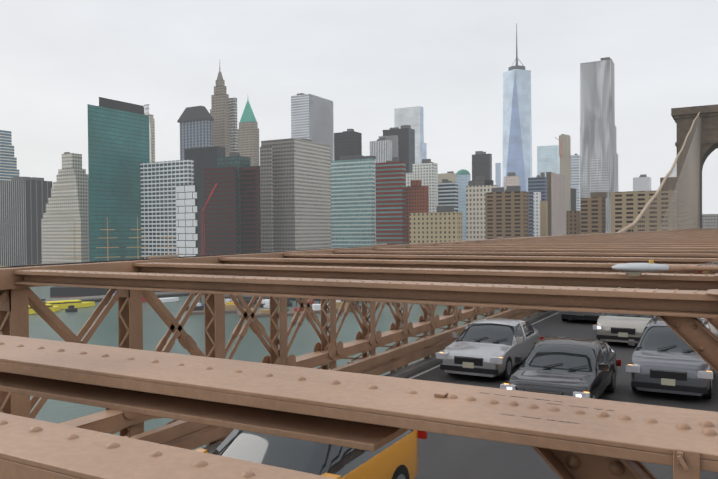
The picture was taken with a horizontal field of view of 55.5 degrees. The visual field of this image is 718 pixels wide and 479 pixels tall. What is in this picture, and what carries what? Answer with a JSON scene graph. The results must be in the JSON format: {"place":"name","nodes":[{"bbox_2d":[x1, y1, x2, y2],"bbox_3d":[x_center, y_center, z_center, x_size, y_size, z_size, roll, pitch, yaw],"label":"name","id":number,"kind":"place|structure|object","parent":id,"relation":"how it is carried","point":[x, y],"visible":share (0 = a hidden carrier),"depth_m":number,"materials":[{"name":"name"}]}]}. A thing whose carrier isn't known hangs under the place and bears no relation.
{"place":"outdoors","nodes":[
{"label":"outdoors","id":0,"kind":"place"},
{"bbox_2d":[43,292,203,302],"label":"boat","id":1,"kind":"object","parent":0,"point":[101,297],"depth_m":457.31,"materials":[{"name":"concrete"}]},
{"bbox_2d":[29,286,537,449],"bbox_3d":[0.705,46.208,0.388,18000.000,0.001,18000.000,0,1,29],"label":"river water","id":2,"kind":"structure","parent":0,"point":[251,348],"depth_m":314.23,"materials":[{"name":"liquid"}]},
{"bbox_2d":[50,217,178,296],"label":"tall ship","id":3,"kind":"object","parent":2,"relation":"on","point":[59,291],"visible":0.58,"depth_m":489.18},
{"bbox_2d":[29,291,360,313],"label":"boats","id":4,"kind":"object","parent":2,"relation":"on","point":[68,306],"visible":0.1,"depth_m":412.67,"materials":[{"name":"yellow metal"}]},
{"bbox_2d":[185,252,350,317],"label":"boats","id":5,"kind":"object","parent":2,"relation":"on","point":[230,306],"visible":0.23,"depth_m":382.37,"materials":[{"name":"metal"}]},
{"bbox_2d":[671,104,717,228],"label":"bridge tower","id":6,"kind":"structure","parent":2,"relation":"in","point":[683,117],"depth_m":211.36,"materials":[{"name":"stone"}]},
{"bbox_2d":[616,112,699,232],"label":"cable","id":7,"kind":"object","parent":6,"relation":"hanging from","point":[633,224],"visible":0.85,"depth_m":98.74,"materials":[{"name":"beige metal"}]},
{"bbox_2d":[631,116,700,231],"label":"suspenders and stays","id":8,"kind":"object","parent":7,"relation":"hanging from","point":[691,169],"visible":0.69,"depth_m":154.53,"materials":[{"name":"silver metal"}]},
{"bbox_2d":[225,294,342,300],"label":"pier","id":9,"kind":"structure","parent":0,"point":[250,297],"depth_m":455.82,"materials":[{"name":"concrete"}]},
{"bbox_2d":[0,335,717,478],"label":"bridge beam","id":10,"kind":"object","parent":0,"point":[373,413],"visible":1,"depth_m":2.29,"materials":[{"name":"metal"}]},
{"bbox_2d":[14,243,717,372],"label":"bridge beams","id":11,"kind":"structure","parent":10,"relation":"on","point":[580,277],"depth_m":8.84,"materials":[{"name":"paint"}]},
{"bbox_2d":[486,393,612,423],"bbox_3d":[0.714,0.566,1.364,1.043,0.010,2.028,0,1,13],"label":"marker graffiti","id":12,"kind":"object","parent":10,"relation":"on","point":[547,403],"visible":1,"depth_m":2.29,"materials":[{"name":"grey"}]},
{"bbox_2d":[612,260,717,275],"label":"street light","id":13,"kind":"object","parent":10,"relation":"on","point":[633,269],"visible":1,"depth_m":7.80,"materials":[{"name":"paint"}]},
{"bbox_2d":[696,261,717,272],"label":"padlocks on wire","id":14,"kind":"object","parent":13,"relation":"attached to","point":[706,265],"visible":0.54,"depth_m":7.63,"materials":[{"name":"multicoloured metal"}]},
{"bbox_2d":[0,0,717,213],"label":"sky","id":15,"kind":"structure","parent":0,"point":[449,59],"materials":[{"name":"white"}]},
{"bbox_2d":[403,311,717,478],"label":"roadway","id":16,"kind":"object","parent":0,"point":[443,456],"depth_m":13.70,"materials":[{"name":"grey asphalt"}]},
{"bbox_2d":[0,237,545,446],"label":"truss","id":17,"kind":"object","parent":16,"relation":"on","point":[17,301],"visible":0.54,"depth_m":14.30,"materials":[{"name":"metal"}]},
{"bbox_2d":[0,232,621,267],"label":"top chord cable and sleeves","id":18,"kind":"object","parent":17,"relation":"on","point":[168,256],"visible":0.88,"depth_m":13.13,"materials":[{"name":"beige metal"}]},
{"bbox_2d":[194,431,426,478],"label":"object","id":19,"kind":"object","parent":16,"relation":"on","point":[401,472],"visible":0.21,"depth_m":10.22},
{"bbox_2d":[212,429,418,478],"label":"taxi","id":20,"kind":"object","parent":16,"relation":"on","point":[385,461],"visible":0.35,"depth_m":9.05,"materials":[{"name":"yellow metal"}]},
{"bbox_2d":[123,309,542,449],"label":"guard rails","id":21,"kind":"object","parent":16,"relation":"on","point":[171,431],"visible":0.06,"depth_m":18.43,"materials":[{"name":"brown metal"}]},
{"bbox_2d":[202,310,555,453],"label":"kerbs","id":22,"kind":"structure","parent":16,"relation":"on","point":[412,368],"depth_m":21.10,"materials":[{"name":"concrete"}]},
{"bbox_2d":[408,313,556,378],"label":"lane markings","id":23,"kind":"object","parent":16,"relation":"on","point":[442,363],"depth_m":21.26,"materials":[{"name":"paint"}]},
{"bbox_2d":[436,332,543,379],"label":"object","id":24,"kind":"object","parent":16,"relation":"on","point":[468,363],"visible":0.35,"depth_m":19.39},
{"bbox_2d":[443,318,540,376],"bbox_3d":[4.263,3.172,21.403,1.820,1.275,4.800,0,0,29],"label":"silver sedan","id":25,"kind":"object","parent":16,"relation":"on","point":[465,344],"visible":0.92,"depth_m":20.46,"materials":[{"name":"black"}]},
{"bbox_2d":[500,356,620,398],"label":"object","id":26,"kind":"object","parent":16,"relation":"on","point":[602,366],"visible":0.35,"depth_m":15.61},
{"bbox_2d":[508,337,617,398],"bbox_3d":[5.246,3.197,17.198,1.820,1.275,4.800,0,0,29],"label":"car","id":27,"kind":"object","parent":16,"relation":"on","point":[531,372],"visible":0.83,"depth_m":16.34,"materials":[{"name":"black metal"}]},
{"bbox_2d":[561,314,598,320],"bbox_3d":[11.575,2.749,33.960,2.020,1.875,5.460,0,0,29],"label":"car","id":28,"kind":"object","parent":16,"relation":"on","point":[578,317],"visible":0.04,"depth_m":31.59,"materials":[{"name":"grey metal"}]},
{"bbox_2d":[538,230,672,312],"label":"beam","id":29,"kind":"structure","parent":16,"relation":"on","point":[593,234],"depth_m":48.50,"materials":[{"name":"metal"}]},
{"bbox_2d":[477,231,717,243],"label":"overhead struts","id":30,"kind":"object","parent":29,"relation":"attached to","point":[708,237],"visible":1,"depth_m":33.52,"materials":[{"name":"paint"}]},
{"bbox_2d":[593,314,644,341],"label":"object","id":31,"kind":"object","parent":16,"relation":"on","point":[622,333],"visible":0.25,"depth_m":24.97,"materials":[{"name":"black plastic"}]},
{"bbox_2d":[597,313,655,342],"bbox_3d":[10.880,2.945,27.142,1.980,1.585,5.060,0,0,29],"label":"car","id":32,"kind":"object","parent":16,"relation":"on","point":[608,321],"visible":0.25,"depth_m":25.28,"materials":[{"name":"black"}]},
{"bbox_2d":[626,316,714,397],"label":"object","id":33,"kind":"object","parent":16,"relation":"on","point":[668,378],"visible":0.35,"depth_m":16.99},
{"bbox_2d":[631,317,713,395],"bbox_3d":[8.780,3.048,18.929,1.850,1.515,4.460,0,0,29],"label":"grey suv","id":34,"kind":"object","parent":16,"relation":"on","point":[648,354],"visible":0.56,"depth_m":17.54,"materials":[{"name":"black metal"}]},
{"bbox_2d":[673,228,717,230],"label":"truss","id":35,"kind":"object","parent":16,"relation":"on","point":[701,229],"visible":0.35,"depth_m":121.94,"materials":[{"name":"brown metal"}]},
{"bbox_2d":[700,318,717,337],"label":"car","id":36,"kind":"object","parent":16,"relation":"on","point":[713,329],"visible":0.02,"depth_m":24.02,"materials":[{"name":"white metal"}]},
{"bbox_2d":[558,311,601,320],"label":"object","id":37,"kind":"object","parent":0,"point":[579,313],"visible":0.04,"depth_m":31.55,"materials":[{"name":"grey metal"}]},
{"bbox_3d":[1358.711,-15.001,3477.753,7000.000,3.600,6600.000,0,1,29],"label":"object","id":38,"kind":"structure","parent":0,"visible":0},
{"bbox_2d":[0,130,18,180],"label":"skyscraper","id":39,"kind":"structure","parent":38,"relation":"on","point":[8,166],"depth_m":938.50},
{"bbox_2d":[0,177,52,265],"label":"office building","id":40,"kind":"structure","parent":38,"relation":"on","point":[23,201],"depth_m":865.15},
{"bbox_2d":[41,152,89,263],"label":"skyscraper","id":41,"kind":"structure","parent":38,"relation":"on","point":[67,207],"depth_m":767.81,"materials":[{"name":"beige concrete"}]},
{"bbox_2d":[87,97,150,261],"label":"skyscraper","id":42,"kind":"structure","parent":38,"relation":"on","point":[119,142],"depth_m":666.33,"materials":[{"name":"teal glass"}]},
{"bbox_2d":[145,114,154,161],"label":"skyscraper","id":43,"kind":"structure","parent":38,"relation":"on","point":[152,122],"depth_m":960.13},
{"bbox_2d":[140,159,193,258],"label":"building","id":44,"kind":"structure","parent":38,"relation":"on","point":[161,181],"depth_m":657.09,"materials":[{"name":"white concrete"}]},
{"bbox_2d":[176,185,197,256],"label":"building","id":45,"kind":"structure","parent":38,"relation":"on","point":[186,219],"depth_m":548.62,"materials":[{"name":"white concrete"}]},
{"bbox_2d":[180,119,211,159],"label":"tower wall","id":46,"kind":"structure","parent":38,"relation":"on","point":[197,133],"depth_m":935.31,"materials":[{"name":"glass"}]},
{"bbox_2d":[177,106,213,122],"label":"building roof","id":47,"kind":"structure","parent":46,"relation":"on","point":[195,113],"depth_m":934.44,"materials":[{"name":"grey metal"}]},
{"bbox_2d":[184,146,224,255],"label":"slab building","id":48,"kind":"structure","parent":38,"relation":"on","point":[203,157],"depth_m":794.63,"materials":[{"name":"grey concrete"}]},
{"bbox_2d":[210,79,229,156],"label":"skyscraper","id":49,"kind":"structure","parent":38,"relation":"on","point":[220,112],"depth_m":983.92,"materials":[{"name":"stone"}]},
{"bbox_2d":[217,66,222,79],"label":"spire","id":50,"kind":"object","parent":49,"relation":"on","point":[219,76],"visible":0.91,"depth_m":981.67,"materials":[{"name":"grey stone"}]},
{"bbox_2d":[204,166,237,254],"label":"building","id":51,"kind":"structure","parent":38,"relation":"on","point":[221,223],"depth_m":597.93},
{"bbox_2d":[229,97,237,152],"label":"skyscraper","id":52,"kind":"structure","parent":38,"relation":"on","point":[233,125],"depth_m":1003.62,"materials":[{"name":"grey concrete"}]},
{"bbox_2d":[217,152,250,253],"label":"office building","id":53,"kind":"structure","parent":38,"relation":"on","point":[236,159],"depth_m":605.54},
{"bbox_2d":[237,121,258,165],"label":"tower wall","id":54,"kind":"structure","parent":38,"relation":"on","point":[248,138],"depth_m":1091.28,"materials":[{"name":"beige stone"}]},
{"bbox_2d":[239,100,256,122],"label":"spire roof","id":55,"kind":"structure","parent":54,"relation":"on","point":[248,115],"depth_m":1093.30,"materials":[{"name":"green metal"}]},
{"bbox_2d":[240,166,260,252],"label":"building","id":56,"kind":"structure","parent":38,"relation":"on","point":[250,209],"depth_m":600.10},
{"bbox_2d":[260,138,330,251],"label":"office building","id":57,"kind":"structure","parent":38,"relation":"on","point":[295,192],"depth_m":696.06,"materials":[{"name":"grey concrete"}]},
{"bbox_2d":[291,93,333,160],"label":"skyscraper","id":58,"kind":"structure","parent":38,"relation":"on","point":[311,117],"depth_m":1059.26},
{"bbox_2d":[334,129,361,160],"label":"building","id":59,"kind":"structure","parent":38,"relation":"on","point":[348,142],"depth_m":906.01,"materials":[{"name":"black concrete"}]},
{"bbox_2d":[331,158,375,247],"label":"building","id":60,"kind":"structure","parent":38,"relation":"on","point":[352,203],"depth_m":649.11,"materials":[{"name":"teal glass"}]},
{"bbox_2d":[339,155,375,159],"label":"building roof","id":61,"kind":"structure","parent":60,"relation":"on","point":[351,157],"depth_m":651.52,"materials":[{"name":"grey concrete"}]},
{"bbox_2d":[201,137,559,255],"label":"construction cranes","id":62,"kind":"object","parent":38,"relation":"on","point":[204,223],"visible":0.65,"depth_m":559.88},
{"bbox_2d":[370,137,391,236],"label":"building","id":63,"kind":"structure","parent":38,"relation":"on","point":[381,149],"depth_m":853.50,"materials":[{"name":"grey concrete"}]},
{"bbox_2d":[379,135,397,156],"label":"grey tower block","id":64,"kind":"structure","parent":38,"relation":"on","point":[394,138],"depth_m":898.63,"materials":[{"name":"grey concrete"}]},
{"bbox_2d":[375,157,405,244],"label":"building","id":65,"kind":"structure","parent":38,"relation":"on","point":[390,183],"depth_m":603.90,"materials":[{"name":"red brick"}]},
{"bbox_2d":[383,125,414,172],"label":"building","id":66,"kind":"structure","parent":38,"relation":"on","point":[406,142],"depth_m":950.79,"materials":[{"name":"black concrete"}]},
{"bbox_2d":[394,106,426,163],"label":"skyscraper","id":67,"kind":"structure","parent":38,"relation":"on","point":[413,117],"depth_m":1449.51,"materials":[{"name":"glass"}]},
{"bbox_2d":[406,180,428,243],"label":"brick apartments","id":68,"kind":"structure","parent":38,"relation":"on","point":[417,197],"depth_m":601.30,"materials":[{"name":"brick"}]},
{"bbox_2d":[406,159,437,212],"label":"building","id":69,"kind":"structure","parent":38,"relation":"on","point":[425,171],"depth_m":699.29,"materials":[{"name":"white concrete"}]},
{"bbox_2d":[410,206,462,243],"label":"building","id":70,"kind":"structure","parent":38,"relation":"on","point":[443,224],"depth_m":432.50,"materials":[{"name":"beige concrete"}]},
{"bbox_2d":[438,171,455,182],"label":"tan block","id":71,"kind":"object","parent":38,"relation":"on","point":[450,175],"visible":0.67,"depth_m":795.42,"materials":[{"name":"concrete"}]},
{"bbox_2d":[438,179,457,211],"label":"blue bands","id":72,"kind":"object","parent":38,"relation":"on","point":[447,193],"visible":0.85,"depth_m":716.56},
{"bbox_2d":[456,175,470,240],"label":"domed tower","id":73,"kind":"structure","parent":38,"relation":"on","point":[462,181],"depth_m":871.41,"materials":[{"name":"grey metal"}]},
{"bbox_2d":[456,169,469,174],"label":"dome roof","id":74,"kind":"structure","parent":73,"relation":"on","point":[463,172],"depth_m":874.78,"materials":[{"name":"teal metal"}]},
{"bbox_2d":[466,181,497,240],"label":"cream office block","id":75,"kind":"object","parent":38,"relation":"on","point":[476,191],"visible":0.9,"depth_m":616.35,"materials":[{"name":"beige concrete"}]},
{"bbox_2d":[472,151,491,180],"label":"black slab","id":76,"kind":"structure","parent":38,"relation":"on","point":[481,163],"depth_m":1085.86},
{"bbox_2d":[476,176,493,184],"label":"cream office penthouse","id":77,"kind":"object","parent":38,"relation":"on","point":[486,182],"visible":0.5,"depth_m":632.04,"materials":[{"name":"grey concrete"}]},
{"bbox_2d":[495,163,500,186],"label":"building","id":78,"kind":"structure","parent":38,"relation":"on","point":[498,174],"depth_m":1469.33,"materials":[{"name":"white glass"}]},
{"bbox_2d":[485,186,528,239],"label":"southbridge apartments","id":79,"kind":"structure","parent":38,"relation":"on","point":[507,213],"depth_m":512.45,"materials":[{"name":"beige concrete"}]},
{"bbox_2d":[504,172,519,191],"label":"building","id":80,"kind":"structure","parent":38,"relation":"on","point":[511,179],"depth_m":880.52,"materials":[{"name":"beige concrete"}]},
{"bbox_2d":[502,23,531,191],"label":"skyscraper","id":81,"kind":"structure","parent":38,"relation":"on","point":[517,138],"depth_m":1577.49,"materials":[{"name":"glass"}]},
{"bbox_2d":[533,192,540,236],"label":"building","id":82,"kind":"structure","parent":38,"relation":"on","point":[536,212],"depth_m":619.72,"materials":[{"name":"white concrete"}]},
{"bbox_2d":[528,172,546,236],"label":"building","id":83,"kind":"structure","parent":38,"relation":"on","point":[538,183],"depth_m":738.49,"materials":[{"name":"blue glass"}]},
{"bbox_2d":[540,201,547,235],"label":"tan block","id":84,"kind":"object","parent":38,"relation":"on","point":[543,218],"visible":0.45,"depth_m":540.91,"materials":[{"name":"beige concrete"}]},
{"bbox_2d":[537,145,559,176],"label":"building","id":85,"kind":"structure","parent":38,"relation":"on","point":[548,158],"depth_m":1505.63,"materials":[{"name":"blue glass"}]},
{"bbox_2d":[546,172,564,235],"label":"building","id":86,"kind":"structure","parent":38,"relation":"on","point":[556,200],"depth_m":791.02,"materials":[{"name":"beige concrete"}]},
{"bbox_2d":[559,134,570,233],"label":"skyscraper","id":87,"kind":"structure","parent":38,"relation":"on","point":[565,153],"depth_m":1052.88,"materials":[{"name":"beige concrete"}]},
{"bbox_2d":[570,188,575,210],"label":"building","id":88,"kind":"structure","parent":38,"relation":"on","point":[573,197],"depth_m":858.74,"materials":[{"name":"grey concrete"}]},
{"bbox_2d":[567,211,579,234],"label":"building","id":89,"kind":"structure","parent":38,"relation":"on","point":[573,222],"depth_m":496.81,"materials":[{"name":"beige concrete"}]},
{"bbox_2d":[571,154,579,210],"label":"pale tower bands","id":90,"kind":"object","parent":38,"relation":"on","point":[575,170],"visible":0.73,"depth_m":952.78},
{"bbox_2d":[580,197,605,233],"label":"southbridge apartments","id":91,"kind":"structure","parent":38,"relation":"on","point":[592,215],"depth_m":474.55,"materials":[{"name":"beige concrete"}]},
{"bbox_2d":[590,192,606,197],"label":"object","id":92,"kind":"object","parent":91,"relation":"on","point":[598,194],"visible":0.79,"depth_m":475.76,"materials":[{"name":"brown concrete"}]},
{"bbox_2d":[580,57,617,232],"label":"skyscraper","id":93,"kind":"structure","parent":38,"relation":"on","point":[598,163],"depth_m":869.37,"materials":[{"name":"metal"}]},
{"bbox_2d":[633,174,650,190],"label":"pale block","id":94,"kind":"structure","parent":38,"relation":"on","point":[641,182],"depth_m":924.37,"materials":[{"name":"grey concrete"}]},
{"bbox_2d":[611,190,676,232],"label":"southbridge apartments","id":95,"kind":"structure","parent":38,"relation":"on","point":[627,207],"depth_m":446.54,"materials":[{"name":"beige concrete"}]},
{"bbox_2d":[660,177,676,189],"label":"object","id":96,"kind":"object","parent":95,"relation":"on","point":[674,185],"visible":0.29,"depth_m":440.31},
{"bbox_2d":[702,214,717,228],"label":"building","id":97,"kind":"structure","parent":38,"relation":"on","point":[709,221],"depth_m":797.93,"materials":[{"name":"grey concrete"}]}
]}

